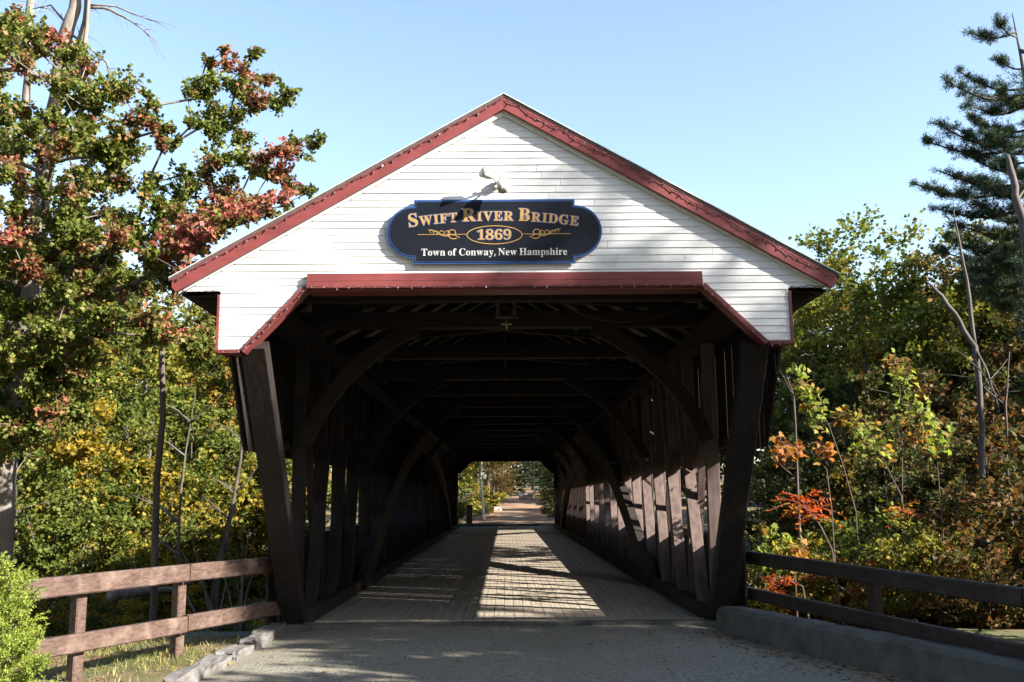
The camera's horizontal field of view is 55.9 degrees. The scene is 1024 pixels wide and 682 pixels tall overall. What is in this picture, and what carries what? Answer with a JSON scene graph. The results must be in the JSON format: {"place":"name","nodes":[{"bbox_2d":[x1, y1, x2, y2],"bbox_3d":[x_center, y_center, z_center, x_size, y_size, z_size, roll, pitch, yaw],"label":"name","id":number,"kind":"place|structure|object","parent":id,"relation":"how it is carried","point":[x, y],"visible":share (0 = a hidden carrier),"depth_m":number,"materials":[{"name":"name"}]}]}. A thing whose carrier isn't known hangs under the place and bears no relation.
{"place":"outdoors","nodes":[
{"label":"outdoors","id":0,"kind":"place"},
{"bbox_2d":[285,619,716,632],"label":"approach pavement","id":1,"kind":"structure","parent":0,"point":[350,625],"depth_m":12.49,"materials":[{"name":"concrete"}]},
{"bbox_2d":[459,523,552,526],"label":"pavement","id":2,"kind":"structure","parent":0,"point":[507,525],"depth_m":54.34,"materials":[{"name":"concrete"}]},
{"bbox_2d":[463,491,553,523],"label":"road","id":3,"kind":"structure","parent":0,"point":[515,510],"depth_m":65.69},
{"bbox_2d":[0,464,1023,681],"bbox_3d":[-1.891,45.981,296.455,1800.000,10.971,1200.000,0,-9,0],"label":"ground","id":4,"kind":"structure","parent":0,"point":[1015,635],"depth_m":11.53,"materials":[{"name":"green plant"}]},
{"bbox_2d":[0,551,60,681],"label":"evergreen shrub","id":5,"kind":"object","parent":4,"relation":"on","point":[18,644],"visible":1,"depth_m":8.27,"materials":[{"name":"green plant"}]},
{"bbox_2d":[11,0,58,282],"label":"dead tree","id":6,"kind":"object","parent":4,"relation":"on","point":[26,92],"visible":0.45,"depth_m":21.04,"materials":[{"name":"grey wood"}]},
{"bbox_2d":[0,257,97,485],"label":"woodland tree","id":7,"kind":"object","parent":4,"relation":"on","point":[48,464],"visible":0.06,"depth_m":25.55,"materials":[{"name":"green plant"}]},
{"bbox_2d":[13,423,104,608],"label":"understorey tree","id":8,"kind":"object","parent":4,"relation":"on","point":[57,568],"visible":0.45,"depth_m":23.35,"materials":[{"name":"green plant"}]},
{"bbox_2d":[13,574,123,637],"bbox_3d":[-9.201,5.822,19.375,2.227,2.308,2.606,7,-12,-40],"label":"woodland shrub","id":9,"kind":"object","parent":4,"relation":"on","point":[55,616],"visible":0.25,"depth_m":19.33,"materials":[{"name":"green plant"}]},
{"bbox_2d":[0,233,143,569],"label":"woodland tree","id":10,"kind":"object","parent":4,"relation":"on","point":[87,395],"visible":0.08,"depth_m":31.78,"materials":[{"name":"green plant"}]},
{"bbox_2d":[13,464,151,629],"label":"understorey tree","id":11,"kind":"object","parent":4,"relation":"on","point":[41,530],"visible":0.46,"depth_m":23.98,"materials":[{"name":"green plant"}]},
{"bbox_2d":[34,593,148,635],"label":"woodland shrub","id":12,"kind":"object","parent":4,"relation":"on","point":[126,618],"visible":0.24,"depth_m":22.32,"materials":[{"name":"green plant"}]},
{"bbox_2d":[11,0,181,327],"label":"dead tree","id":13,"kind":"object","parent":4,"relation":"on","point":[70,19],"visible":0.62,"depth_m":20.15,"materials":[{"name":"grey wood"}]},
{"bbox_2d":[15,397,181,572],"bbox_3d":[-11.496,4.791,26.553,4.359,6.627,5.067,6,-11,-35],"label":"understorey tree","id":14,"kind":"object","parent":4,"relation":"on","point":[86,449],"visible":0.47,"depth_m":26.17,"materials":[{"name":"yellow plant"}]},
{"bbox_2d":[43,232,196,572],"bbox_3d":[-16.927,2.287,37.675,7.318,15.450,7.732,-8,-12,38],"label":"woodland tree","id":15,"kind":"object","parent":4,"relation":"on","point":[173,364],"visible":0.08,"depth_m":38.13,"materials":[{"name":"green plant"}]},
{"bbox_2d":[0,631,247,681],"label":"grass","id":16,"kind":"structure","parent":4,"relation":"on","point":[120,648],"depth_m":10.82,"materials":[{"name":"green plant"}]},
{"bbox_2d":[61,235,187,437],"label":"woodland tree","id":17,"kind":"object","parent":4,"relation":"on","point":[118,389],"visible":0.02,"depth_m":51.69,"materials":[{"name":"green plant"}]},
{"bbox_2d":[37,389,219,616],"bbox_3d":[-11.169,4.945,28.449,5.041,7.245,4.899,1,-9,-9],"label":"understorey tree","id":18,"kind":"object","parent":4,"relation":"on","point":[194,479],"visible":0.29,"depth_m":28.38,"materials":[{"name":"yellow plant"}]},
{"bbox_2d":[75,538,198,622],"bbox_3d":[-10.274,6.716,26.061,3.095,2.811,2.644,-8,-12,40],"label":"woodland shrub","id":19,"kind":"object","parent":4,"relation":"on","point":[164,611],"visible":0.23,"depth_m":26.02,"materials":[{"name":"green plant"}]},
{"bbox_2d":[106,587,171,600],"bbox_3d":[-7.302,4.990,19.155,0.197,0.215,1.689,-5,-10,26],"label":"fallen log","id":20,"kind":"object","parent":4,"relation":"on","point":[126,593],"visible":0.74,"depth_m":18.83,"materials":[{"name":"grey wood"}]},
{"bbox_2d":[3,557,280,681],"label":"rail fence","id":21,"kind":"object","parent":4,"relation":"on","point":[75,643],"visible":0.9,"depth_m":10.43,"materials":[{"name":"brown wood"}]},
{"bbox_2d":[90,294,223,453],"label":"woodland tree","id":22,"kind":"object","parent":4,"relation":"on","point":[142,387],"visible":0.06,"depth_m":43.57,"materials":[{"name":"green plant"}]},
{"bbox_2d":[0,3,327,638],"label":"maple tree","id":23,"kind":"object","parent":4,"relation":"on","point":[70,226],"visible":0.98,"depth_m":15.31,"materials":[{"name":"green plant"}]},
{"bbox_2d":[83,440,244,607],"bbox_3d":[-11.087,6.021,30.483,5.156,5.755,5.562,5,-11,-31],"label":"understorey tree","id":24,"kind":"object","parent":4,"relation":"on","point":[204,513],"visible":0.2,"depth_m":30.17,"materials":[{"name":"green plant"}]},
{"bbox_2d":[126,559,211,618],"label":"woodland shrub","id":25,"kind":"object","parent":4,"relation":"on","point":[200,600],"visible":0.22,"depth_m":28.95,"materials":[{"name":"green plant"}]},
{"bbox_2d":[120,288,219,442],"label":"woodland tree","id":26,"kind":"object","parent":4,"relation":"on","point":[182,300],"visible":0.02,"depth_m":55.64,"materials":[{"name":"green plant"}]},
{"bbox_2d":[106,302,235,554],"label":"woodland tree","id":27,"kind":"object","parent":4,"relation":"on","point":[184,316],"visible":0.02,"depth_m":45.63,"materials":[{"name":"green plant"}]},
{"bbox_2d":[103,376,240,542],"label":"understorey tree","id":28,"kind":"object","parent":4,"relation":"on","point":[178,447],"visible":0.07,"depth_m":37.76,"materials":[{"name":"green plant"}]},
{"bbox_2d":[129,390,224,586],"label":"slender tree","id":29,"kind":"object","parent":4,"relation":"on","point":[174,518],"visible":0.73,"depth_m":22.53,"materials":[{"name":"grey wood"}]},
{"bbox_2d":[28,527,329,634],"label":"undergrowth","id":30,"kind":"object","parent":4,"relation":"on","point":[257,622],"visible":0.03,"depth_m":29.41,"materials":[{"name":"green plant"}]},
{"bbox_2d":[108,384,257,559],"bbox_3d":[-11.080,5.319,32.447,5.047,7.652,5.867,6,-11,-33],"label":"understorey tree","id":31,"kind":"object","parent":4,"relation":"on","point":[205,445],"visible":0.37,"depth_m":32.02,"materials":[{"name":"green plant"}]},
{"bbox_2d":[163,665,205,681],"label":"kerb stone","id":32,"kind":"object","parent":4,"relation":"on","point":[195,673],"visible":0.94,"depth_m":9.02,"materials":[{"name":"stone"}]},
{"bbox_2d":[141,370,259,541],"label":"understorey tree","id":33,"kind":"object","parent":4,"relation":"on","point":[197,392],"visible":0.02,"depth_m":39.82,"materials":[{"name":"green plant"}]},
{"bbox_2d":[167,537,244,613],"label":"woodland shrub","id":34,"kind":"object","parent":4,"relation":"on","point":[214,551],"visible":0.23,"depth_m":31.07,"materials":[{"name":"green plant"}]},
{"bbox_2d":[191,654,232,674],"bbox_3d":[-3.081,3.377,9.857,0.294,0.250,0.925,0,-9,-2],"label":"kerb stone","id":35,"kind":"object","parent":4,"relation":"on","point":[213,663],"visible":0.59,"depth_m":9.81,"materials":[{"name":"stone"}]},
{"bbox_2d":[172,528,255,631],"bbox_3d":[-5.068,4.304,16.122,1.606,2.316,1.002,6,-11,-34],"label":"dead bush","id":36,"kind":"object","parent":4,"relation":"on","point":[239,626],"visible":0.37,"depth_m":16.28,"materials":[{"name":"wood"}]},
{"bbox_2d":[133,180,298,620],"bbox_3d":[-4.234,1.023,13.854,2.314,6.864,1.579,0,-9,0],"label":"maple tree","id":37,"kind":"object","parent":4,"relation":"on","point":[182,241],"visible":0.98,"depth_m":14.08,"materials":[{"name":"red plant"}]},
{"bbox_2d":[184,631,251,637],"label":"wing wall","id":38,"kind":"structure","parent":4,"relation":"on","point":[241,634],"depth_m":12.74,"materials":[{"name":"stone"}]},
{"bbox_2d":[184,420,257,609],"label":"slender tree","id":39,"kind":"object","parent":4,"relation":"on","point":[215,585],"visible":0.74,"depth_m":28.40,"materials":[{"name":"grey plant"}]},
{"bbox_2d":[161,402,291,560],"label":"understorey tree","id":40,"kind":"object","parent":4,"relation":"on","point":[232,428],"visible":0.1,"depth_m":34.23,"materials":[{"name":"green plant"}]},
{"bbox_2d":[189,551,266,606],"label":"woodland shrub","id":41,"kind":"object","parent":4,"relation":"on","point":[261,584],"visible":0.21,"depth_m":32.92,"materials":[{"name":"green plant"}]},
{"bbox_2d":[168,334,289,474],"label":"woodland tree","id":42,"kind":"object","parent":4,"relation":"on","point":[223,383],"visible":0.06,"depth_m":40.04,"materials":[{"name":"green plant"}]},
{"bbox_2d":[214,644,254,659],"bbox_3d":[-3.053,3.502,10.662,0.285,0.252,0.790,-1,-9,1],"label":"kerb stone","id":43,"kind":"object","parent":4,"relation":"on","point":[238,651],"visible":0.48,"depth_m":10.48,"materials":[{"name":"stone"}]},
{"bbox_2d":[204,534,268,593],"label":"woodland shrub","id":44,"kind":"object","parent":4,"relation":"on","point":[251,553],"visible":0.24,"depth_m":33.66,"materials":[{"name":"green plant"}]},
{"bbox_2d":[178,449,307,589],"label":"understorey tree","id":45,"kind":"object","parent":4,"relation":"on","point":[247,517],"visible":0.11,"depth_m":34.73,"materials":[{"name":"green plant"}]},
{"bbox_2d":[238,630,274,649],"bbox_3d":[-3.019,3.587,11.408,0.273,0.233,0.869,0,-9,-1],"label":"kerb stone","id":46,"kind":"object","parent":4,"relation":"on","point":[260,640],"visible":0.56,"depth_m":11.23,"materials":[{"name":"stone"}]},
{"bbox_2d":[193,366,331,557],"bbox_3d":[-9.837,5.302,37.428,6.400,9.304,5.506,1,-9,-10],"label":"understorey tree","id":47,"kind":"object","parent":4,"relation":"on","point":[231,400],"visible":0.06,"depth_m":37.73,"materials":[{"name":"green plant"}]},
{"bbox_2d":[251,622,286,638],"bbox_3d":[-3.041,3.711,12.175,0.281,0.241,0.935,0,-9,0],"label":"kerb stone","id":48,"kind":"object","parent":4,"relation":"on","point":[278,628],"visible":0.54,"depth_m":12.11,"materials":[{"name":"stone"}]},
{"bbox_2d":[30,626,924,681],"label":"fallen leaves","id":49,"kind":"object","parent":4,"relation":"on","point":[769,654],"visible":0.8,"depth_m":10.01,"materials":[{"name":"brown plant"}]},
{"bbox_2d":[458,462,503,495],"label":"roadside tree","id":50,"kind":"object","parent":4,"relation":"on","point":[462,482],"visible":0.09,"depth_m":61.04,"materials":[{"name":"green plant"}]},
{"bbox_2d":[473,461,518,496],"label":"roadside tree","id":51,"kind":"object","parent":4,"relation":"on","point":[500,476],"visible":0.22,"depth_m":78.83,"materials":[{"name":"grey plant"}]},
{"bbox_2d":[168,92,839,624],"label":"covered bridge","id":52,"kind":"structure","parent":4,"relation":"on","point":[614,404],"depth_m":13.58,"materials":[{"name":"brown wood"}]},
{"bbox_2d":[174,99,499,279],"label":"string lights","id":53,"kind":"object","parent":52,"relation":"attached to","point":[335,190],"visible":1,"depth_m":11.07},
{"bbox_2d":[387,199,601,264],"bbox_3d":[-0.201,-1.254,11.071,2.466,0.756,0.039,0,-9,0],"label":"bridge sign","id":54,"kind":"object","parent":52,"relation":"attached to","point":[517,231],"visible":1,"depth_m":11.05,"materials":[{"name":"blue paint"}]},
{"bbox_2d":[479,166,509,193],"bbox_3d":[-0.202,-1.821,11.037,0.352,0.319,0.318,0,-9,0],"label":"floodlight","id":55,"kind":"object","parent":52,"relation":"attached to","point":[501,186],"visible":1,"depth_m":10.95,"materials":[{"name":"grey metal"}]},
{"bbox_2d":[310,284,702,289],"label":"string lights","id":56,"kind":"object","parent":52,"relation":"attached to","point":[501,285],"visible":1,"depth_m":10.92},
{"bbox_2d":[507,100,834,277],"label":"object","id":57,"kind":"object","parent":52,"relation":"attached to","point":[671,190],"visible":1,"depth_m":11.10,"materials":[{"name":"red wood"}]},
{"bbox_2d":[535,467,553,505],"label":"roadside hemlock","id":58,"kind":"object","parent":4,"relation":"on","point":[549,484],"visible":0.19,"depth_m":70.90,"materials":[{"name":"green plant"}]},
{"bbox_2d":[748,357,814,516],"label":"hemlock tree","id":59,"kind":"object","parent":4,"relation":"on","point":[789,409],"visible":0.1,"depth_m":56.03,"materials":[{"name":"green plant"}]},
{"bbox_2d":[753,522,814,616],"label":"sapling","id":60,"kind":"object","parent":4,"relation":"on","point":[767,532],"visible":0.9,"depth_m":13.61,"materials":[{"name":"yellow plant"}]},
{"bbox_2d":[759,574,809,618],"bbox_3d":[3.779,3.695,13.525,0.701,0.869,0.495,5,-11,-32],"label":"sumac","id":61,"kind":"object","parent":4,"relation":"on","point":[787,579],"visible":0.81,"depth_m":13.54,"materials":[{"name":"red plant"}]},
{"bbox_2d":[768,354,808,545],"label":"dead sapling","id":62,"kind":"object","parent":4,"relation":"on","point":[797,472],"visible":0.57,"depth_m":17.95,"materials":[{"name":"grey wood"}]},
{"bbox_2d":[744,454,846,550],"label":"understorey tree","id":63,"kind":"object","parent":4,"relation":"on","point":[752,527],"visible":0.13,"depth_m":40.50,"materials":[{"name":"green plant"}]},
{"bbox_2d":[746,530,859,617],"bbox_3d":[4.492,3.958,15.127,2.280,1.955,1.948,5,-11,-32],"label":"woodland shrub","id":64,"kind":"object","parent":4,"relation":"on","point":[803,582],"visible":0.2,"depth_m":15.01,"materials":[{"name":"green plant"}]},
{"bbox_2d":[769,431,839,624],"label":"sapling","id":65,"kind":"object","parent":4,"relation":"on","point":[791,450],"visible":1,"depth_m":14.01,"materials":[{"name":"orange plant"}]},
{"bbox_2d":[766,489,846,625],"bbox_3d":[4.249,3.133,13.685,0.998,2.055,1.023,-6,-11,30],"label":"sumac","id":66,"kind":"object","parent":4,"relation":"on","point":[815,508],"visible":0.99,"depth_m":13.77,"materials":[{"name":"red plant"}]},
{"bbox_2d":[750,413,865,539],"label":"understorey tree","id":67,"kind":"object","parent":4,"relation":"on","point":[769,493],"visible":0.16,"depth_m":35.92,"materials":[{"name":"green plant"}]},
{"bbox_2d":[754,521,861,586],"bbox_3d":[6.192,5.286,19.502,3.909,3.346,3.340,6,-11,-34],"label":"woodland shrub","id":68,"kind":"object","parent":4,"relation":"on","point":[819,552],"visible":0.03,"depth_m":19.59,"materials":[{"name":"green plant"}]},
{"bbox_2d":[772,308,852,529],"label":"hemlock tree","id":69,"kind":"object","parent":4,"relation":"on","point":[821,385],"visible":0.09,"depth_m":48.09,"materials":[{"name":"green plant"}]},
{"bbox_2d":[786,363,863,627],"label":"sapling","id":70,"kind":"object","parent":4,"relation":"on","point":[804,389],"visible":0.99,"depth_m":14.35,"materials":[{"name":"green plant"}]},
{"bbox_2d":[653,285,1005,506],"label":"wood","id":71,"kind":"object","parent":4,"relation":"on","point":[722,459],"depth_m":79.07,"materials":[{"name":"green plant"}]},
{"bbox_2d":[777,254,887,441],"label":"woodland tree","id":72,"kind":"object","parent":4,"relation":"on","point":[841,288],"visible":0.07,"depth_m":53.87,"materials":[{"name":"green plant"}]},
{"bbox_2d":[755,411,913,556],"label":"understorey tree","id":73,"kind":"object","parent":4,"relation":"on","point":[836,478],"visible":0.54,"depth_m":24.48,"materials":[{"name":"green plant"}]},
{"bbox_2d":[819,378,872,513],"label":"hemlock tree","id":74,"kind":"object","parent":4,"relation":"on","point":[845,400],"visible":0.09,"depth_m":42.10,"materials":[{"name":"green plant"}]},
{"bbox_2d":[784,445,912,557],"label":"understorey tree","id":75,"kind":"object","parent":4,"relation":"on","point":[814,526],"visible":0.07,"depth_m":31.27,"materials":[{"name":"green plant"}]},
{"bbox_2d":[780,547,939,627],"bbox_3d":[5.327,3.938,14.636,2.349,1.615,2.310,4,-10,-27],"label":"woodland shrub","id":76,"kind":"object","parent":4,"relation":"on","point":[854,597],"visible":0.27,"depth_m":14.37,"materials":[{"name":"green plant"}]},
{"bbox_2d":[828,404,910,615],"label":"sapling","id":77,"kind":"object","parent":4,"relation":"on","point":[853,425],"visible":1,"depth_m":14.47,"materials":[{"name":"green plant"}]},
{"bbox_2d":[716,606,1023,681],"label":"concrete barrier","id":78,"kind":"object","parent":4,"relation":"on","point":[907,657],"visible":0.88,"depth_m":9.51,"materials":[{"name":"grey concrete"}]},
{"bbox_2d":[786,499,953,618],"bbox_3d":[6.036,4.125,16.181,3.258,2.935,2.783,2,-9,-13],"label":"woodland shrub","id":79,"kind":"object","parent":4,"relation":"on","point":[846,535],"visible":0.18,"depth_m":16.17,"materials":[{"name":"green plant"}]},
{"bbox_2d":[737,550,1023,659],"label":"rail fence","id":80,"kind":"object","parent":4,"relation":"on","point":[874,617],"visible":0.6,"depth_m":9.81,"materials":[{"name":"brown wood"}]},
{"bbox_2d":[770,203,992,482],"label":"woodland tree","id":81,"kind":"object","parent":4,"relation":"on","point":[855,333],"visible":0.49,"depth_m":45.01,"materials":[{"name":"green plant"}]},
{"bbox_2d":[811,421,968,559],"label":"understorey tree","id":82,"kind":"object","parent":4,"relation":"on","point":[897,454],"visible":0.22,"depth_m":23.48,"materials":[{"name":"green plant"}]},
{"bbox_2d":[813,356,1004,537],"bbox_3d":[13.443,4.857,33.681,5.276,8.599,6.134,6,-11,-36],"label":"understorey tree","id":83,"kind":"object","parent":4,"relation":"on","point":[863,383],"visible":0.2,"depth_m":33.78,"materials":[{"name":"green plant"}]},
{"bbox_2d":[817,242,1012,468],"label":"woodland tree","id":84,"kind":"object","parent":4,"relation":"on","point":[853,360],"visible":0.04,"depth_m":49.55,"materials":[{"name":"green plant"}]},
{"bbox_2d":[881,348,950,538],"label":"sapling","id":85,"kind":"object","parent":4,"relation":"on","point":[898,375],"visible":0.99,"depth_m":14.86,"materials":[{"name":"green plant"}]},
{"bbox_2d":[855,511,985,621],"bbox_3d":[5.769,3.353,13.672,1.809,1.877,2.117,-8,-12,39],"label":"woodland shrub","id":86,"kind":"object","parent":4,"relation":"on","point":[895,560],"visible":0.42,"depth_m":13.58,"materials":[{"name":"green plant"}]},
{"bbox_2d":[868,390,995,507],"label":"understorey tree","id":87,"kind":"object","parent":4,"relation":"on","point":[894,438],"visible":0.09,"depth_m":29.82,"materials":[{"name":"green plant"}]},
{"bbox_2d":[923,420,956,610],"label":"sapling","id":88,"kind":"object","parent":4,"relation":"on","point":[939,439],"visible":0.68,"depth_m":15.15,"materials":[{"name":"green plant"}]},
{"bbox_2d":[858,218,1023,452],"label":"woodland tree","id":89,"kind":"object","parent":4,"relation":"on","point":[953,301],"visible":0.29,"depth_m":41.72,"materials":[{"name":"green plant"}]},
{"bbox_2d":[873,308,1013,449],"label":"woodland tree","id":90,"kind":"object","parent":4,"relation":"on","point":[953,377],"visible":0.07,"depth_m":43.48,"materials":[{"name":"green plant"}]},
{"bbox_2d":[876,496,1023,627],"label":"woodland shrub","id":91,"kind":"object","parent":4,"relation":"on","point":[935,518],"visible":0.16,"depth_m":15.20,"materials":[{"name":"green plant"}]},
{"bbox_2d":[886,400,1023,531],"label":"understorey tree","id":92,"kind":"object","parent":4,"relation":"on","point":[969,424],"visible":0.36,"depth_m":20.58,"materials":[{"name":"green plant"}]},
{"bbox_2d":[893,530,1023,629],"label":"woodland shrub","id":93,"kind":"object","parent":4,"relation":"on","point":[986,570],"visible":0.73,"depth_m":12.60,"materials":[{"name":"green plant"}]},
{"bbox_2d":[897,216,1023,451],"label":"woodland tree","id":94,"kind":"object","parent":4,"relation":"on","point":[1018,389],"visible":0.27,"depth_m":40.64,"materials":[{"name":"green plant"}]},
{"bbox_2d":[926,210,1000,519],"bbox_3d":[8.999,1.866,18.728,1.231,9.343,0.699,3,-10,-23],"label":"dead snag","id":95,"kind":"object","parent":4,"relation":"on","point":[971,340],"visible":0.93,"depth_m":19.21,"materials":[{"name":"grey wood"}]},
{"bbox_2d":[904,512,1023,628],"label":"woodland shrub","id":96,"kind":"object","parent":4,"relation":"on","point":[1015,625],"visible":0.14,"depth_m":14.29,"materials":[{"name":"green plant"}]},
{"bbox_2d":[907,11,1023,341],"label":"white pine","id":97,"kind":"object","parent":4,"relation":"on","point":[997,137],"visible":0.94,"depth_m":23.74,"materials":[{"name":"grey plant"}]},
{"bbox_2d":[915,337,1023,516],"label":"understorey tree","id":98,"kind":"object","parent":4,"relation":"on","point":[950,406],"visible":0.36,"depth_m":26.27,"materials":[{"name":"green plant"}]},
{"bbox_2d":[931,430,1023,624],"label":"woodland shrub","id":99,"kind":"object","parent":4,"relation":"on","point":[990,502],"visible":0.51,"depth_m":13.91,"materials":[{"name":"green plant"}]},
{"bbox_2d":[933,216,1022,395],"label":"woodland tree","id":100,"kind":"object","parent":4,"relation":"on","point":[984,336],"visible":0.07,"depth_m":42.01,"materials":[{"name":"green plant"}]},
{"bbox_2d":[937,450,1023,618],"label":"understorey tree","id":101,"kind":"object","parent":4,"relation":"on","point":[1000,474],"visible":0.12,"depth_m":19.34,"materials":[{"name":"green plant"}]},
{"bbox_2d":[950,346,1014,524],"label":"dead sapling","id":102,"kind":"object","parent":4,"relation":"on","point":[1004,403],"visible":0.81,"depth_m":16.11,"materials":[{"name":"grey wood"}]},
{"bbox_2d":[1005,155,1023,286],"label":"dead snag","id":103,"kind":"object","parent":4,"relation":"on","point":[1017,204],"visible":1,"depth_m":17.13,"materials":[{"name":"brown wood"}]},
{"bbox_2d":[0,0,1023,475],"label":"sky","id":104,"kind":"structure","parent":0,"point":[781,116],"materials":[{"name":"blue"}]},
{"bbox_2d":[199,624,913,681],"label":"road","id":105,"kind":"structure","parent":0,"point":[726,658],"depth_m":10.11,"materials":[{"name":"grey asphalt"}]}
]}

